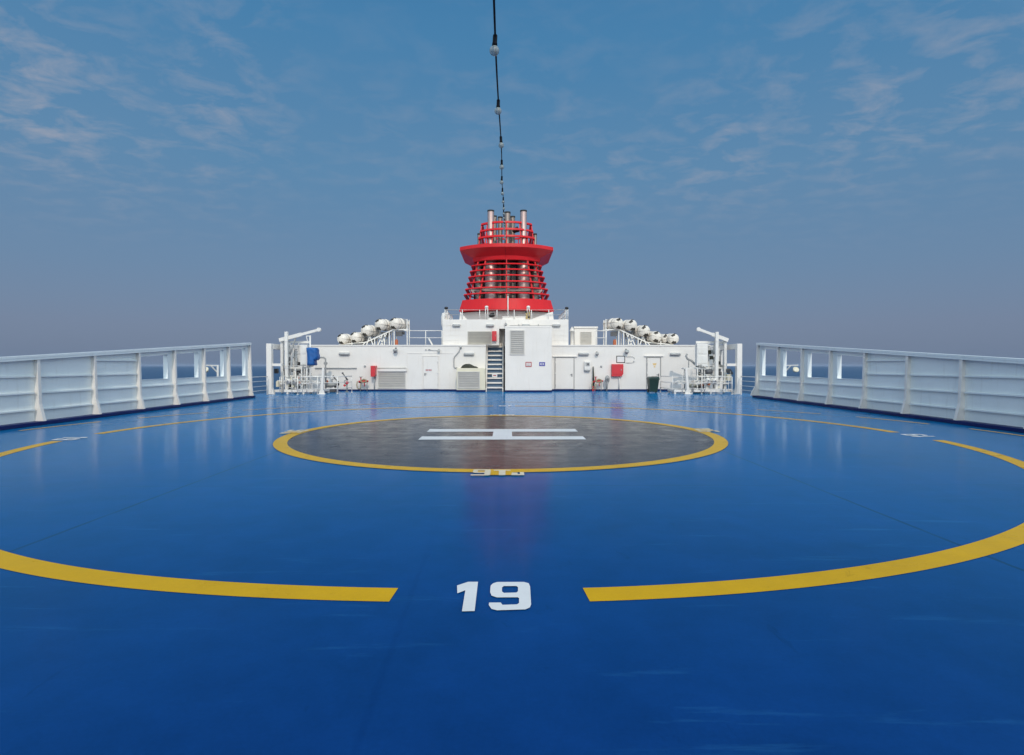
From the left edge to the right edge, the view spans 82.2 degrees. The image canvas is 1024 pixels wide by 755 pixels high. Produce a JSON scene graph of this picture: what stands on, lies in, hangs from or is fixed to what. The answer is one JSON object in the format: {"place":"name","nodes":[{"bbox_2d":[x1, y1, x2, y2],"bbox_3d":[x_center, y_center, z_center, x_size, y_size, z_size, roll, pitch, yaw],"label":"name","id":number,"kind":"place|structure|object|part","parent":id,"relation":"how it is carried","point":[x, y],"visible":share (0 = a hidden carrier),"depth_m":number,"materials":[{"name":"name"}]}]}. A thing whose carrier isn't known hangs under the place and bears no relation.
{"place":"outdoors","nodes":[
{"label":"outdoors","id":0,"kind":"place"},
{"bbox_2d":[0,343,254,430],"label":"windbreak wall","id":1,"kind":"structure","parent":0,"point":[62,387],"depth_m":18.42,"materials":[{"name":"white metal"}]},
{"bbox_2d":[141,354,167,379],"bbox_3d":[-12.870,-0.386,20.992,0.165,0.915,1.641,0,1,0],"label":"window frame","id":2,"kind":"structure","parent":1,"relation":"in","point":[165,357],"depth_m":21.80,"materials":[{"name":"white paint"}]},
{"bbox_2d":[172,352,198,378],"bbox_3d":[-12.887,-0.501,23.150,0.165,1.052,1.641,0,1,0],"label":"window frame","id":3,"kind":"structure","parent":1,"relation":"in","point":[196,372],"depth_m":23.96,"materials":[{"name":"white paint"}]},
{"bbox_2d":[206,350,223,376],"bbox_3d":[-12.905,-0.615,25.308,0.165,1.189,1.641,0,1,0],"label":"window frame","id":4,"kind":"structure","parent":1,"relation":"in","point":[221,351],"depth_m":26.11,"materials":[{"name":"white paint"}]},
{"bbox_2d":[230,348,245,375],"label":"window frame","id":5,"kind":"structure","parent":1,"relation":"in","point":[243,349],"depth_m":28.28,"materials":[{"name":"white paint"}]},
{"bbox_2d":[34,366,910,399],"bbox_3d":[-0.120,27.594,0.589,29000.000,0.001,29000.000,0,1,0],"label":"sea","id":6,"kind":"structure","parent":0,"point":[156,372],"depth_m":1897.72,"materials":[{"name":"blue liquid"}]},
{"bbox_2d":[0,389,1023,754],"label":"deck","id":7,"kind":"structure","parent":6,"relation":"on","point":[502,573],"depth_m":4.38,"materials":[{"name":"blue paint"}]},
{"bbox_2d":[206,365,218,375],"bbox_3d":[-13.951,0.209,27.180,0.271,1.620,0.719,1,1,31],"label":"floodlight bracket","id":8,"kind":"object","parent":7,"relation":"on","point":[212,367],"visible":0.56,"depth_m":27.25,"materials":[{"name":"white metal"}]},
{"bbox_2d":[252,376,267,394],"bbox_3d":[-13.143,0.454,30.210,0.106,1.002,2.906,0,1,-1],"label":"guard rail","id":9,"kind":"object","parent":7,"relation":"on","point":[262,386],"visible":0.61,"depth_m":30.92,"materials":[{"name":"white metal"}]},
{"bbox_2d":[266,344,297,393],"bbox_3d":[-12.953,-0.504,33.892,0.830,2.760,4.200,0,1,0],"label":"portal frame","id":10,"kind":"object","parent":7,"relation":"on","point":[270,348],"visible":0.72,"depth_m":31.81,"materials":[{"name":"white paint"}]},
{"bbox_2d":[274,328,329,393],"bbox_3d":[-11.880,-0.938,33.059,2.861,3.663,1.764,0,1,0],"label":"rescue davit","id":11,"kind":"object","parent":7,"relation":"on","point":[289,380],"visible":0.92,"depth_m":32.54,"materials":[{"name":"white paint"}]},
{"bbox_2d":[306,335,319,393],"bbox_3d":[-11.004,-0.705,32.388,0.722,3.225,0.688,0,1,0],"label":"covered winch post","id":12,"kind":"object","parent":7,"relation":"on","point":[313,355],"visible":1,"depth_m":32.09,"materials":[{"name":"blue fabric"}]},
{"bbox_2d":[319,368,324,393],"bbox_3d":[-10.406,0.187,32.127,0.400,1.454,0.240,0,1,0],"label":"stanchion","id":13,"kind":"object","parent":7,"relation":"on","point":[322,384],"visible":0.82,"depth_m":32.08,"materials":[{"name":"white paint"}]},
{"bbox_2d":[320,357,327,391],"bbox_3d":[-11.130,-0.180,34.414,0.600,2.089,0.120,0,1,0],"label":"vent pipe","id":14,"kind":"object","parent":7,"relation":"on","point":[325,363],"visible":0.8,"depth_m":34.37,"materials":[{"name":"white metal"}]},
{"bbox_2d":[297,376,351,394],"bbox_3d":[-10.157,0.415,32.648,0.955,0.976,3.438,1,2,43],"label":"guard rail","id":15,"kind":"object","parent":7,"relation":"on","point":[337,382],"visible":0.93,"depth_m":32.35,"materials":[{"name":"white metal"}]},
{"bbox_2d":[327,378,336,391],"bbox_3d":[-10.756,0.439,34.705,0.640,0.839,0.410,0,1,0],"label":"deck pump","id":16,"kind":"object","parent":7,"relation":"on","point":[331,385],"visible":0.56,"depth_m":34.61,"materials":[{"name":"paint"}]},
{"bbox_2d":[342,372,348,391],"bbox_3d":[-9.789,0.271,34.519,0.419,1.183,0.292,0,1,0],"label":"fire monitor","id":17,"kind":"object","parent":7,"relation":"on","point":[346,383],"visible":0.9,"depth_m":34.47,"materials":[{"name":"red paint"}]},
{"bbox_2d":[356,377,367,390],"bbox_3d":[-9.092,0.391,35.758,0.720,0.890,0.470,0,1,0],"label":"fire hydrant","id":18,"kind":"object","parent":7,"relation":"on","point":[364,381],"visible":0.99,"depth_m":35.58,"materials":[{"name":"red metal"}]},
{"bbox_2d":[486,346,503,391],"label":"staircase","id":19,"kind":"structure","parent":7,"relation":"on","point":[494,371],"depth_m":36.22,"materials":[{"name":"white metal"}]},
{"bbox_2d":[295,312,714,391],"bbox_3d":[-0.446,-1.714,39.840,26.040,4.924,10.660,0,1,0],"label":"deckhouse","id":20,"kind":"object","parent":7,"relation":"on","point":[423,367],"visible":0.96,"depth_m":36.15,"materials":[{"name":"white paint"}]},
{"bbox_2d":[339,352,349,354],"bbox_3d":[-10.300,-1.470,36.006,0.658,0.215,0.174,0,1,0],"label":"wall lamp","id":21,"kind":"object","parent":20,"relation":"attached to","point":[344,353],"visible":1,"depth_m":35.93,"materials":[{"name":"grey metal"}]},
{"bbox_2d":[370,366,376,389],"bbox_3d":[-8.457,0.012,35.839,0.300,1.460,0.599,0,1,0],"label":"fire cabinet","id":22,"kind":"object","parent":20,"relation":"attached to","point":[373,370],"visible":1,"depth_m":35.54,"materials":[{"name":"red metal"}]},
{"bbox_2d":[339,319,409,344],"bbox_3d":[-8.752,-2.868,37.477,4.378,1.678,0.855,0,1,0],"label":"raft rack","id":23,"kind":"object","parent":20,"relation":"on","point":[397,332],"visible":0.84,"depth_m":37.10,"materials":[{"name":"white metal"}]},
{"bbox_2d":[337,334,353,343],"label":"life raft canister","id":24,"kind":"object","parent":23,"relation":"on","point":[343,338],"visible":0.72,"depth_m":36.84,"materials":[{"name":"white plastic"}]},
{"bbox_2d":[350,332,368,342],"bbox_3d":[-9.742,-2.544,37.476,0.748,0.707,1.488,1,2,17],"label":"life raft canister","id":25,"kind":"object","parent":23,"relation":"on","point":[356,337],"visible":0.79,"depth_m":36.88,"materials":[{"name":"white plastic"}]},
{"bbox_2d":[361,325,380,336],"bbox_3d":[-9.007,-2.972,37.473,0.804,0.760,1.600,8,3,17],"label":"life raft canister","id":26,"kind":"object","parent":23,"relation":"on","point":[368,330],"visible":0.95,"depth_m":36.87,"materials":[{"name":"white plastic"}]},
{"bbox_2d":[375,319,391,330],"bbox_3d":[-8.118,-3.348,37.472,0.804,0.760,1.600,5,3,19],"label":"life raft canister","id":27,"kind":"object","parent":23,"relation":"on","point":[382,324],"visible":0.81,"depth_m":36.84,"materials":[{"name":"white plastic"}]},
{"bbox_2d":[389,318,408,328],"bbox_3d":[-7.178,-3.416,37.478,0.804,0.760,1.600,7,4,21],"label":"life raft canister","id":28,"kind":"object","parent":23,"relation":"on","point":[397,323],"visible":0.93,"depth_m":36.90,"materials":[{"name":"white plastic"}]},
{"bbox_2d":[409,330,441,344],"bbox_3d":[-5.360,-2.462,36.413,2.147,0.932,0.125,0,1,0],"label":"guard rail","id":29,"kind":"object","parent":20,"relation":"on","point":[425,337],"visible":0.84,"depth_m":36.39,"materials":[{"name":"white metal"}]},
{"bbox_2d":[422,356,438,388],"bbox_3d":[-5.010,-0.323,36.136,1.011,2.062,0.049,0,1,0],"label":"door","id":30,"kind":"structure","parent":20,"relation":"in","point":[430,364],"depth_m":36.12,"materials":[{"name":"white paint"}]},
{"bbox_2d":[452,323,459,326],"bbox_3d":[-3.455,-3.246,36.374,0.498,0.215,0.174,0,1,0],"label":"wall lamp","id":31,"kind":"object","parent":20,"relation":"attached to","point":[455,324],"visible":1,"depth_m":36.32,"materials":[{"name":"white paint"}]},
{"bbox_2d":[464,352,473,355],"bbox_3d":[-2.648,-1.454,36.069,0.658,0.215,0.174,0,1,0],"label":"wall lamp","id":32,"kind":"object","parent":20,"relation":"attached to","point":[468,353],"visible":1,"depth_m":36.02,"materials":[{"name":"white paint"}]},
{"bbox_2d":[461,364,477,367],"bbox_3d":[-2.570,-0.701,35.567,1.027,0.258,0.922,0,1,0],"label":"tarpaulin","id":33,"kind":"object","parent":20,"relation":"on","point":[467,366],"visible":0.93,"depth_m":35.21,"materials":[{"name":"grey fabric"}]},
{"bbox_2d":[485,306,487,319],"bbox_3d":[-1.589,-4.054,36.710,0.240,0.889,0.240,0,1,0],"label":"pole lamp","id":34,"kind":"object","parent":20,"relation":"on","point":[486,307],"visible":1,"depth_m":36.68,"materials":[{"name":"white metal"}]},
{"bbox_2d":[486,323,493,326],"bbox_3d":[-1.362,-3.246,36.391,0.498,0.215,0.174,0,1,0],"label":"wall lamp","id":35,"kind":"object","parent":20,"relation":"attached to","point":[489,324],"visible":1,"depth_m":36.34,"materials":[{"name":"white paint"}]},
{"bbox_2d":[488,312,494,319],"bbox_3d":[-1.267,-3.850,36.817,0.415,0.477,0.273,0,1,0],"label":"searchlight","id":36,"kind":"object","parent":20,"relation":"on","point":[491,315],"visible":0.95,"depth_m":36.72,"materials":[{"name":"white paint"}]},
{"bbox_2d":[492,331,496,340],"bbox_3d":[-1.095,-2.561,36.327,0.280,0.620,0.234,0,1,0],"label":"fire cabinet","id":37,"kind":"object","parent":20,"relation":"attached to","point":[494,335],"visible":1,"depth_m":36.24,"materials":[{"name":"red metal"}]},
{"bbox_2d":[444,309,566,319],"bbox_3d":[-0.420,-3.974,39.022,7.657,0.632,5.015,0,1,0],"label":"guard rail","id":38,"kind":"object","parent":20,"relation":"on","point":[560,316],"visible":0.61,"depth_m":36.56,"materials":[{"name":"metal"}]},
{"bbox_2d":[459,209,553,319],"bbox_3d":[-0.371,-7.305,40.319,6.180,7.276,7.135,0,1,0],"label":"funnel","id":39,"kind":"object","parent":20,"relation":"on","point":[499,274],"visible":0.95,"depth_m":37.96,"materials":[{"name":"red paint"}]},
{"bbox_2d":[489,0,505,251],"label":"string lights","id":40,"kind":"object","parent":39,"relation":"hanging from","point":[494,50],"visible":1,"depth_m":5.04,"materials":[{"name":"rubber"}]},
{"bbox_2d":[507,296,508,315],"bbox_3d":[-0.253,-4.380,37.017,0.190,1.529,0.506,0,1,0],"label":"mast pole","id":41,"kind":"object","parent":20,"relation":"on","point":[507,305],"visible":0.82,"depth_m":36.85,"materials":[{"name":"white metal"}]},
{"bbox_2d":[502,316,525,319],"bbox_3d":[0.116,-3.720,36.896,1.500,0.214,0.530,0,1,0],"label":"roof locker","id":42,"kind":"object","parent":20,"relation":"on","point":[512,317],"visible":0.92,"depth_m":36.66,"materials":[{"name":"white metal"}]},
{"bbox_2d":[525,306,529,319],"bbox_3d":[0.970,-4.054,36.731,0.340,0.889,0.240,0,1,0],"label":"pole lamp","id":43,"kind":"object","parent":20,"relation":"on","point":[526,312],"visible":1,"depth_m":36.64,"materials":[{"name":"white metal"}]},
{"bbox_2d":[525,362,531,366],"bbox_3d":[0.975,-0.770,34.591,0.362,0.299,0.018,0,1,0],"label":"sign","id":44,"kind":"object","parent":20,"relation":"attached to","point":[528,364],"visible":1,"depth_m":34.59,"materials":[{"name":"white plastic"}]},
{"bbox_2d":[555,357,574,388],"bbox_3d":[3.242,-0.274,36.185,1.225,1.963,0.089,0,1,0],"label":"door","id":45,"kind":"structure","parent":20,"relation":"in","point":[564,366],"depth_m":36.19,"materials":[{"name":"white paint"}]},
{"bbox_2d":[570,327,573,344],"bbox_3d":[3.845,-2.651,37.585,0.340,1.261,0.331,0,1,0],"label":"cone vent","id":46,"kind":"object","parent":20,"relation":"on","point":[571,336],"visible":0.88,"depth_m":37.50,"materials":[{"name":"white metal"}]},
{"bbox_2d":[578,352,588,355],"bbox_3d":[4.410,-1.456,36.127,0.658,0.215,0.174,0,1,0],"label":"wall lamp","id":47,"kind":"object","parent":20,"relation":"attached to","point":[583,353],"visible":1,"depth_m":36.08,"materials":[{"name":"white paint"}]},
{"bbox_2d":[573,326,597,344],"bbox_3d":[4.841,-2.709,39.282,1.585,1.302,1.740,0,1,0],"label":"roof hut","id":48,"kind":"object","parent":20,"relation":"on","point":[584,335],"visible":0.72,"depth_m":38.48,"materials":[{"name":"white paint"}]},
{"bbox_2d":[584,361,590,370],"bbox_3d":[4.641,-0.692,36.112,0.380,0.600,0.239,0,1,0],"label":"wall cabinet","id":49,"kind":"object","parent":20,"relation":"attached to","point":[587,365],"depth_m":36.03,"materials":[{"name":"white metal"}]},
{"bbox_2d":[596,330,606,344],"bbox_3d":[5.558,-2.464,36.502,0.755,0.932,0.125,0,1,0],"label":"guard rail","id":50,"kind":"object","parent":20,"relation":"on","point":[596,336],"visible":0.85,"depth_m":36.48,"materials":[{"name":"white metal"}]},
{"bbox_2d":[611,364,622,388],"bbox_3d":[6.484,-0.050,36.122,0.700,1.545,0.274,0,1,0],"label":"fire cabinet","id":51,"kind":"object","parent":20,"relation":"attached to","point":[616,369],"visible":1,"depth_m":36.00,"materials":[{"name":"red metal"}]},
{"bbox_3d":[6.485,-0.480,36.004,0.560,0.580,0.011,0,1,0],"label":"door","id":52,"kind":"part","parent":51,"relation":"part of","materials":[{"name":"red metal"}]},
{"bbox_2d":[616,356,624,362],"bbox_3d":[6.713,-1.120,36.232,0.543,0.444,0.015,0,1,0],"label":"sign","id":53,"kind":"object","parent":20,"relation":"attached to","point":[620,359],"visible":1,"depth_m":36.23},
{"bbox_2d":[603,319,673,344],"bbox_3d":[8.068,-2.871,37.615,4.378,1.678,0.855,0,1,0],"label":"raft rack","id":54,"kind":"object","parent":20,"relation":"on","point":[615,332],"visible":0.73,"depth_m":37.24,"materials":[{"name":"white metal"}]},
{"bbox_2d":[603,318,623,328],"bbox_3d":[6.477,-3.419,37.590,0.804,0.760,1.600,11,-3,-24],"label":"life raft canister","id":55,"kind":"object","parent":54,"relation":"on","point":[614,323],"visible":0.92,"depth_m":37.02,"materials":[{"name":"white plastic"}]},
{"bbox_2d":[619,319,636,331],"bbox_3d":[7.383,-3.316,37.599,0.804,0.760,1.600,-4,2,-18],"label":"life raft canister","id":56,"kind":"object","parent":54,"relation":"on","point":[629,325],"visible":0.81,"depth_m":36.94,"materials":[{"name":"white plastic"}]},
{"bbox_2d":[631,325,649,336],"bbox_3d":[8.220,-2.958,37.614,0.804,0.760,1.600,-5,3,-16],"label":"life raft canister","id":57,"kind":"object","parent":54,"relation":"on","point":[641,331],"visible":0.86,"depth_m":36.98,"materials":[{"name":"white plastic"}]},
{"bbox_2d":[644,331,660,342],"bbox_3d":[8.955,-2.582,37.628,0.804,0.760,1.600,14,-2,-14],"label":"life raft canister","id":58,"kind":"object","parent":54,"relation":"on","point":[654,336],"visible":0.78,"depth_m":36.95,"materials":[{"name":"white plastic"}]},
{"bbox_2d":[656,334,667,343],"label":"life raft canister","id":59,"kind":"object","parent":54,"relation":"on","point":[663,338],"visible":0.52,"depth_m":37.42,"materials":[{"name":"white plastic"}]},
{"bbox_2d":[666,333,678,343],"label":"life raft canister","id":60,"kind":"object","parent":54,"relation":"on","point":[673,338],"visible":0.81,"depth_m":36.97,"materials":[{"name":"white plastic"}]},
{"bbox_2d":[646,357,660,388],"bbox_3d":[8.754,-0.275,36.230,0.896,1.963,0.089,0,1,0],"label":"door","id":61,"kind":"structure","parent":20,"relation":"in","point":[653,364],"depth_m":36.23,"materials":[{"name":"white paint"}]},
{"bbox_2d":[670,352,680,355],"bbox_3d":[10.070,-1.457,36.173,0.658,0.215,0.174,0,1,0],"label":"wall lamp","id":62,"kind":"object","parent":20,"relation":"attached to","point":[675,353],"visible":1,"depth_m":36.13,"materials":[{"name":"white paint"}]},
{"bbox_2d":[591,377,602,390],"bbox_3d":[5.187,0.389,35.875,0.720,0.890,0.470,0,1,0],"label":"fire hydrant","id":63,"kind":"object","parent":7,"relation":"on","point":[599,381],"visible":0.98,"depth_m":35.71,"materials":[{"name":"red metal"}]},
{"bbox_2d":[605,375,609,390],"bbox_3d":[5.817,0.352,35.790,0.300,0.972,0.350,0,1,0],"label":"mushroom vent","id":64,"kind":"object","parent":7,"relation":"on","point":[607,379],"visible":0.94,"depth_m":35.73,"materials":[{"name":"grey metal"}]},
{"bbox_2d":[646,376,659,391],"bbox_3d":[8.171,0.402,34.029,0.630,0.938,0.750,0,1,0],"label":"wheelie bin","id":65,"kind":"object","parent":7,"relation":"on","point":[652,382],"visible":1,"depth_m":33.75,"materials":[{"name":"green plastic"}]},
{"bbox_2d":[685,368,690,393],"bbox_3d":[9.674,0.183,32.291,0.400,1.454,0.240,0,1,0],"label":"stanchion","id":66,"kind":"object","parent":7,"relation":"on","point":[687,391],"visible":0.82,"depth_m":32.25,"materials":[{"name":"white paint"}]},
{"bbox_2d":[681,353,704,392],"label":"work platform","id":67,"kind":"structure","parent":7,"relation":"on","point":[688,359],"depth_m":33.19,"materials":[{"name":"white paint"}]},
{"bbox_2d":[689,378,700,392],"bbox_3d":[10.601,0.453,34.080,0.640,0.839,0.410,0,1,0],"label":"deck pump","id":68,"kind":"object","parent":7,"relation":"on","point":[690,385],"visible":0.27,"depth_m":33.98,"materials":[{"name":"beige paint"}]},
{"bbox_2d":[660,376,732,394],"bbox_3d":[10.026,0.416,32.688,4.194,0.972,1.017,1,2,37],"label":"guard rail","id":69,"kind":"object","parent":7,"relation":"on","point":[672,382],"visible":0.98,"depth_m":32.64,"materials":[{"name":"white metal"}]},
{"bbox_2d":[667,327,733,393],"bbox_3d":[10.641,-0.957,33.243,3.365,3.693,1.764,0,1,0],"label":"rescue davit","id":70,"kind":"object","parent":7,"relation":"on","point":[702,352],"visible":0.94,"depth_m":32.71,"materials":[{"name":"white paint"}]},
{"bbox_2d":[710,344,741,393],"bbox_3d":[12.156,-0.508,34.098,0.830,2.760,4.200,0,1,0],"label":"portal frame","id":71,"kind":"object","parent":7,"relation":"on","point":[737,348],"visible":0.68,"depth_m":32.07,"materials":[{"name":"white paint"}]},
{"bbox_2d":[740,376,754,394],"bbox_3d":[12.406,0.449,30.419,0.106,1.002,2.906,0,1,1],"label":"guard rail","id":72,"kind":"object","parent":7,"relation":"on","point":[747,381],"visible":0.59,"depth_m":30.88,"materials":[{"name":"white metal"}]},
{"bbox_2d":[0,0,1023,365],"label":"sky","id":73,"kind":"structure","parent":0,"point":[174,173],"materials":[{"name":"blue"}]},
{"bbox_2d":[750,343,1023,432],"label":"windbreak wall","id":74,"kind":"structure","parent":0,"point":[982,391],"depth_m":18.00,"materials":[{"name":"white metal"}]},
{"bbox_2d":[762,348,776,375],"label":"window frame","id":75,"kind":"structure","parent":74,"relation":"in","point":[763,350],"depth_m":28.48,"materials":[{"name":"white paint"}]},
{"bbox_2d":[783,350,799,376],"bbox_3d":[12.249,-0.620,25.514,0.165,1.189,1.641,0,1,0],"label":"window frame","id":76,"kind":"structure","parent":74,"relation":"in","point":[784,351],"depth_m":26.32,"materials":[{"name":"white paint"}]},
{"bbox_2d":[787,365,798,371],"bbox_3d":[13.260,0.194,27.903,0.271,1.620,0.719,-1,1,-32],"label":"floodlight bracket","id":77,"kind":"object","parent":74,"relation":"attached to","point":[795,369],"visible":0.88,"depth_m":27.67,"materials":[{"name":"white metal"}]},
{"bbox_2d":[807,352,825,377],"bbox_3d":[12.267,-0.505,23.356,0.165,1.052,1.641,0,1,0],"label":"window frame","id":78,"kind":"structure","parent":74,"relation":"in","point":[809,368],"depth_m":24.16,"materials":[{"name":"white paint"}]},
{"bbox_2d":[837,354,867,379],"bbox_3d":[12.284,-0.390,21.198,0.165,0.915,1.641,0,1,0],"label":"window frame","id":79,"kind":"structure","parent":74,"relation":"in","point":[839,357],"depth_m":22.00,"materials":[{"name":"white paint"}]}
]}

